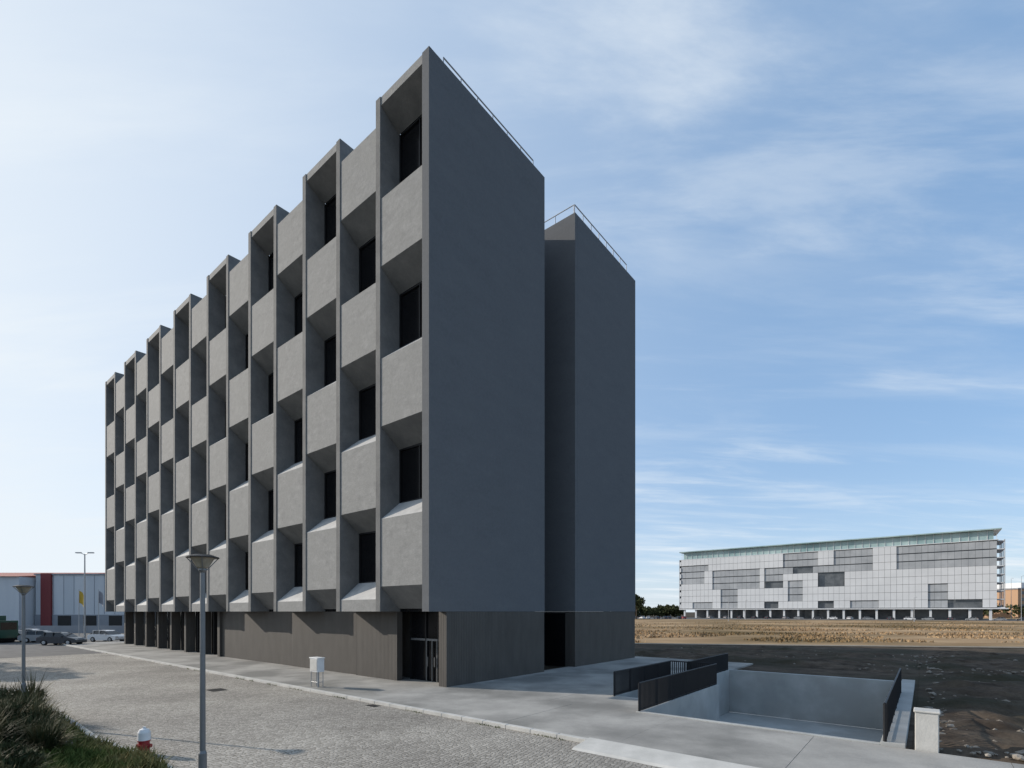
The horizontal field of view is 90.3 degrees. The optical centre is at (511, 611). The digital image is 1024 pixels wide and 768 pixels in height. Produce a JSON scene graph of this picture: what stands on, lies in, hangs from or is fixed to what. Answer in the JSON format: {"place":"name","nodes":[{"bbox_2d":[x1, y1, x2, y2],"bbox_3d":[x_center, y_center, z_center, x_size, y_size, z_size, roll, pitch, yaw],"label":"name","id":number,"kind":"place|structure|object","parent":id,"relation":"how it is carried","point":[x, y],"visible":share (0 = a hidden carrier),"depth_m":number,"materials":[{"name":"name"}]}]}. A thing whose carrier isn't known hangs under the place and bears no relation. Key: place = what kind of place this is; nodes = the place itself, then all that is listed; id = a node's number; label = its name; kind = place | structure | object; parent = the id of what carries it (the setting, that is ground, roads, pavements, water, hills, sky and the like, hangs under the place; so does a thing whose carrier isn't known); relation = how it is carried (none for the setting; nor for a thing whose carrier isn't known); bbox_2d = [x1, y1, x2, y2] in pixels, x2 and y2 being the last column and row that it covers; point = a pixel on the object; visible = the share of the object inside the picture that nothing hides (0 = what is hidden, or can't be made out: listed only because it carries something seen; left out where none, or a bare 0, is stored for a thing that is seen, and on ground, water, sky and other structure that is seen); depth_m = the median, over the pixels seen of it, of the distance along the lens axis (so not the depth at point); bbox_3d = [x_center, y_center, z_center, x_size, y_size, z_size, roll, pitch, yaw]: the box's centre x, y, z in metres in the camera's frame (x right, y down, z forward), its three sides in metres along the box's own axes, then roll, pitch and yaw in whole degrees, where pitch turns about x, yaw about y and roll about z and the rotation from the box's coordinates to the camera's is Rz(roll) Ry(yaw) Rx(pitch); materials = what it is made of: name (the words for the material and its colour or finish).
{"place":"outdoors","nodes":[
{"label":"outdoors","id":0,"kind":"place"},
{"bbox_2d":[0,633,123,657],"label":"asphalt road","id":1,"kind":"structure","parent":0,"point":[14,649],"depth_m":50.98,"materials":[{"name":"grey asphalt"}]},
{"bbox_2d":[0,616,17,642],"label":"green truck","id":2,"kind":"object","parent":1,"relation":"on","point":[8,630],"visible":0.98,"depth_m":62.05,"materials":[{"name":"paint"}]},
{"bbox_2d":[17,630,51,642],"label":"parked car","id":3,"kind":"object","parent":1,"relation":"on","point":[31,636],"visible":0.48,"depth_m":62.08,"materials":[{"name":"grey metal"}]},
{"bbox_2d":[36,632,86,644],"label":"parked car","id":4,"kind":"object","parent":1,"relation":"on","point":[45,638],"visible":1,"depth_m":57.32,"materials":[{"name":"black metal"}]},
{"bbox_2d":[18,626,123,632],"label":"boundary wall","id":5,"kind":"structure","parent":1,"relation":"on","point":[89,629],"depth_m":90.00,"materials":[{"name":"grey concrete"}]},
{"bbox_2d":[79,591,83,635],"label":"flagpole","id":6,"kind":"object","parent":1,"relation":"on","point":[81,598],"visible":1,"depth_m":80.12,"materials":[{"name":"fabric"}]},
{"bbox_2d":[75,552,93,642],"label":"tall street lamp","id":7,"kind":"object","parent":1,"relation":"on","point":[84,594],"visible":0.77,"depth_m":61.94,"materials":[{"name":"metal"}]},
{"bbox_2d":[98,589,102,629],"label":"flagpole","id":8,"kind":"object","parent":1,"relation":"on","point":[100,597],"visible":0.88,"depth_m":80.67,"materials":[{"name":"metal"}]},
{"bbox_2d":[87,630,123,641],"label":"parked car","id":9,"kind":"object","parent":1,"relation":"on","point":[103,635],"visible":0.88,"depth_m":63.76,"materials":[{"name":"white metal"}]},
{"bbox_2d":[0,653,660,767],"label":"cobbled road","id":10,"kind":"structure","parent":0,"point":[249,723],"depth_m":16.96,"materials":[{"name":"stone"}]},
{"bbox_2d":[53,707,173,767],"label":"kerb","id":11,"kind":"structure","parent":10,"relation":"on","point":[87,732],"depth_m":15.34,"materials":[{"name":"concrete"}]},
{"bbox_2d":[136,726,152,752],"bbox_3d":[-9.750,3.425,13.500,0.337,0.750,0.337,0,0,-45],"label":"fire hydrant","id":12,"kind":"object","parent":10,"relation":"on","point":[144,736],"visible":0.68,"depth_m":13.40,"materials":[{"name":"white metal"}]},
{"bbox_2d":[207,688,226,691],"bbox_3d":[-14.283,3.792,24.643,0.900,0.016,0.700,0,0,39],"label":"manhole cover","id":13,"kind":"object","parent":10,"relation":"on","point":[217,689],"visible":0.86,"depth_m":24.74,"materials":[{"name":"metal"}]},
{"bbox_2d":[58,643,758,767],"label":"kerb","id":14,"kind":"structure","parent":10,"relation":"on","point":[643,755],"depth_m":14.15,"materials":[{"name":"concrete"}]},
{"bbox_2d":[0,0,1023,729],"label":"sky","id":15,"kind":"structure","parent":0,"point":[814,209],"materials":[{"name":"blue"}]},
{"bbox_2d":[62,641,1023,767],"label":"pavement","id":16,"kind":"structure","parent":0,"point":[581,701],"depth_m":19.06,"materials":[{"name":"concrete"}]},
{"bbox_2d":[309,657,324,687],"bbox_3d":[-9.603,2.975,25.094,0.760,1.450,0.420,0,0,39],"label":"electrical cabinet","id":17,"kind":"object","parent":16,"relation":"on","point":[317,665],"visible":1,"depth_m":24.93,"materials":[{"name":"white metal"}]},
{"bbox_2d":[544,612,1023,749],"bbox_3d":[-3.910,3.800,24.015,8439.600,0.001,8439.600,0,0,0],"label":"ground","id":18,"kind":"structure","parent":0,"point":[917,651],"depth_m":45.11,"materials":[{"name":"soil"}]},
{"bbox_2d":[0,573,123,625],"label":"warehouse","id":19,"kind":"structure","parent":18,"relation":"on","point":[51,599],"depth_m":99.90,"materials":[{"name":"metal"}]},
{"bbox_2d":[124,612,634,686],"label":"ground floor cladding","id":20,"kind":"structure","parent":18,"relation":"on","point":[474,647],"depth_m":32.55,"materials":[{"name":"wood"}]},
{"bbox_2d":[107,55,421,611],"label":"facade panels","id":21,"kind":"object","parent":20,"relation":"on","point":[401,381],"visible":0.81,"depth_m":31.20,"materials":[{"name":"grey concrete"}]},
{"bbox_2d":[410,612,438,681],"bbox_3d":[-4.325,1.855,26.986,3.264,3.690,0.230,0,0,39],"label":"entrance door","id":22,"kind":"structure","parent":20,"relation":"attached to","point":[424,645],"depth_m":27.36,"materials":[{"name":"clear glass"}]},
{"bbox_2d":[246,46,634,611],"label":"rendered walls","id":23,"kind":"structure","parent":20,"relation":"on","point":[528,411],"depth_m":28.94,"materials":[{"name":"paint"}]},
{"bbox_2d":[105,97,399,611],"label":"facade fins","id":24,"kind":"object","parent":23,"relation":"attached to","point":[347,391],"visible":0.67,"depth_m":35.93,"materials":[{"name":"grey concrete"}]},
{"bbox_2d":[225,115,421,589],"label":"window frames","id":25,"kind":"structure","parent":23,"relation":"in","point":[374,238],"depth_m":29.68,"materials":[{"name":"black metal"}]},
{"bbox_2d":[247,114,421,611],"bbox_3d":[-24.841,-13.100,42.704,55.053,26.200,0.001,0,0,39],"label":"window glass","id":26,"kind":"object","parent":25,"relation":"in","point":[410,324],"visible":0.07,"depth_m":29.16,"materials":[{"name":"black glass"}]},
{"bbox_2d":[443,57,626,270],"bbox_3d":[1.347,-27.007,34.150,15.543,1.235,18.082,0,0,0],"label":"roof guardrail","id":27,"kind":"object","parent":23,"relation":"on","point":[482,102],"visible":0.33,"depth_m":29.98,"materials":[{"name":"metal"}]},
{"bbox_2d":[615,669,914,748],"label":"parking ramp","id":28,"kind":"structure","parent":18,"relation":"in","point":[844,704],"depth_m":28.19,"materials":[{"name":"concrete"}]},
{"bbox_2d":[613,661,670,695],"bbox_3d":[6.443,3.140,24.680,0.090,1.080,6.372,0,0,39],"label":"metal railing","id":29,"kind":"object","parent":28,"relation":"on","point":[631,678],"visible":0.79,"depth_m":23.94,"materials":[{"name":"black metal"}]},
{"bbox_2d":[638,663,716,710],"bbox_3d":[7.472,3.140,22.170,0.090,1.080,8.971,0,0,39],"label":"metal railing","id":30,"kind":"object","parent":28,"relation":"on","point":[656,691],"visible":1,"depth_m":21.29,"materials":[{"name":"black metal"}]},
{"bbox_2d":[670,660,714,673],"bbox_3d":[9.346,3.140,26.392,2.402,1.080,0.090,0,0,39],"label":"metal railing","id":31,"kind":"object","parent":28,"relation":"on","point":[685,665],"visible":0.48,"depth_m":26.61,"materials":[{"name":"black metal"}]},
{"bbox_2d":[687,653,727,672],"bbox_3d":[11.412,3.140,29.404,0.090,1.080,6.971,0,0,39],"label":"metal railing","id":32,"kind":"object","parent":28,"relation":"on","point":[721,660],"visible":0.54,"depth_m":30.43,"materials":[{"name":"black metal"}]},
{"bbox_2d":[883,668,900,741],"bbox_3d":[13.864,3.060,18.463,0.090,1.080,11.271,0,0,39],"label":"metal railing","id":33,"kind":"object","parent":28,"relation":"on","point":[891,702],"visible":1,"depth_m":16.34,"materials":[{"name":"black metal"}]},
{"bbox_2d":[635,645,917,673],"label":"soil mounds","id":34,"kind":"object","parent":18,"relation":"on","point":[857,661],"visible":0.96,"depth_m":40.68,"materials":[{"name":"black soil"}]},
{"bbox_2d":[635,645,1023,760],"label":"rubble","id":35,"kind":"object","parent":18,"relation":"on","point":[1012,755],"visible":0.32,"depth_m":18.55,"materials":[{"name":"stone"}]},
{"bbox_2d":[635,603,1023,616],"bbox_3d":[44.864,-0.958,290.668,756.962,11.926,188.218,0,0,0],"label":"distant trees","id":36,"kind":"object","parent":18,"relation":"on","point":[666,610],"visible":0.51,"depth_m":336.42,"materials":[{"name":"green plant"}]},
{"bbox_2d":[913,707,940,752],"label":"concrete pillar","id":37,"kind":"structure","parent":18,"relation":"on","point":[926,729],"depth_m":13.52,"materials":[{"name":"white concrete"}]},
{"bbox_2d":[913,650,1023,763],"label":"soil mounds","id":38,"kind":"object","parent":18,"relation":"on","point":[975,708],"visible":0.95,"depth_m":20.39,"materials":[{"name":"black soil"}]},
{"bbox_3d":[-22.225,3.328,15.700,39.550,1.144,29.400,0,0,0],"label":"grass mound","id":39,"kind":"object","parent":18,"relation":"on","visible":0},
{"bbox_2d":[0,704,36,745],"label":"spiky shrub","id":40,"kind":"object","parent":39,"relation":"on","point":[4,734],"visible":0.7,"depth_m":11.46,"materials":[{"name":"green plant"}]},
{"bbox_2d":[12,585,33,694],"bbox_3d":[-16.300,1.321,17.000,0.550,4.403,0.550,0,0,0],"label":"street lamp","id":41,"kind":"object","parent":39,"relation":"on","point":[23,590],"visible":0.75,"depth_m":16.96,"materials":[{"name":"metal"}]},
{"bbox_2d":[0,729,45,754],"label":"spiky shrub","id":42,"kind":"object","parent":39,"relation":"on","point":[20,746],"visible":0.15,"depth_m":10.33,"materials":[{"name":"green plant"}]},
{"bbox_2d":[0,738,59,767],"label":"spiky shrub","id":43,"kind":"object","parent":39,"relation":"on","point":[23,759],"visible":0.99,"depth_m":9.20,"materials":[{"name":"green plant"}]},
{"bbox_2d":[0,671,75,708],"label":"spiky shrub","id":44,"kind":"object","parent":39,"relation":"on","point":[28,686],"visible":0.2,"depth_m":17.20,"materials":[{"name":"green plant"}]},
{"bbox_2d":[0,689,78,726],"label":"spiky shrub","id":45,"kind":"object","parent":39,"relation":"on","point":[15,706],"visible":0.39,"depth_m":13.56,"materials":[{"name":"green plant"}]},
{"bbox_2d":[0,684,79,719],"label":"spiky shrub","id":46,"kind":"object","parent":39,"relation":"on","point":[30,701],"visible":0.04,"depth_m":15.31,"materials":[{"name":"green plant"}]},
{"bbox_2d":[0,706,97,752],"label":"spiky shrub","id":47,"kind":"object","parent":39,"relation":"on","point":[44,736],"visible":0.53,"depth_m":11.92,"materials":[{"name":"green plant"}]},
{"bbox_2d":[185,554,219,767],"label":"street lamp","id":48,"kind":"object","parent":39,"relation":"on","point":[202,562],"visible":1,"depth_m":9.46,"materials":[{"name":"metal"}]},
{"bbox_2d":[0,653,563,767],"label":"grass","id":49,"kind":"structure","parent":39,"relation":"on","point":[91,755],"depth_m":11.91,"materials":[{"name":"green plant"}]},
{"bbox_2d":[635,618,1023,646],"bbox_3d":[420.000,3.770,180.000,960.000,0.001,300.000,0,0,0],"label":"dry grass field","id":50,"kind":"structure","parent":0,"point":[738,639],"depth_m":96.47,"materials":[{"name":"beige plant"}]},
{"bbox_2d":[635,594,645,618],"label":"tree","id":51,"kind":"object","parent":50,"relation":"on","point":[639,601],"visible":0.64,"depth_m":246.41,"materials":[{"name":"green plant"}]},
{"bbox_2d":[679,528,1008,619],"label":"glass office block","id":52,"kind":"structure","parent":50,"relation":"on","point":[942,575],"depth_m":253.64,"materials":[{"name":"white glass"}]},
{"bbox_2d":[983,583,1023,617],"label":"apartment block","id":53,"kind":"structure","parent":50,"relation":"on","point":[1013,594],"depth_m":305.12,"materials":[{"name":"paint"}]},
{"bbox_2d":[1021,576,1021,620],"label":"tall street lamp","id":54,"kind":"object","parent":50,"relation":"on","point":[1021,598],"visible":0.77,"depth_m":204.93,"materials":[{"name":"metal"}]},
{"bbox_2d":[635,643,1023,647],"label":"dirt path","id":55,"kind":"structure","parent":0,"point":[835,645],"depth_m":56.41,"materials":[{"name":"brown soil"}]},
{"bbox_2d":[637,617,1023,620],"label":"car park road","id":56,"kind":"structure","parent":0,"point":[828,619],"depth_m":240.92,"materials":[{"name":"grey asphalt"}]},
{"bbox_2d":[922,617,933,619],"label":"parked car","id":57,"kind":"object","parent":56,"relation":"on","point":[929,618],"visible":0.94,"depth_m":224.40,"materials":[{"name":"white metal"}]},
{"bbox_2d":[965,617,978,619],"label":"parked car","id":58,"kind":"object","parent":56,"relation":"on","point":[973,618],"visible":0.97,"depth_m":215.23,"materials":[{"name":"white metal"}]},
{"bbox_2d":[992,617,1006,620],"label":"parked car","id":59,"kind":"object","parent":56,"relation":"on","point":[1001,618],"visible":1,"depth_m":210.62,"materials":[{"name":"white metal"}]}
]}

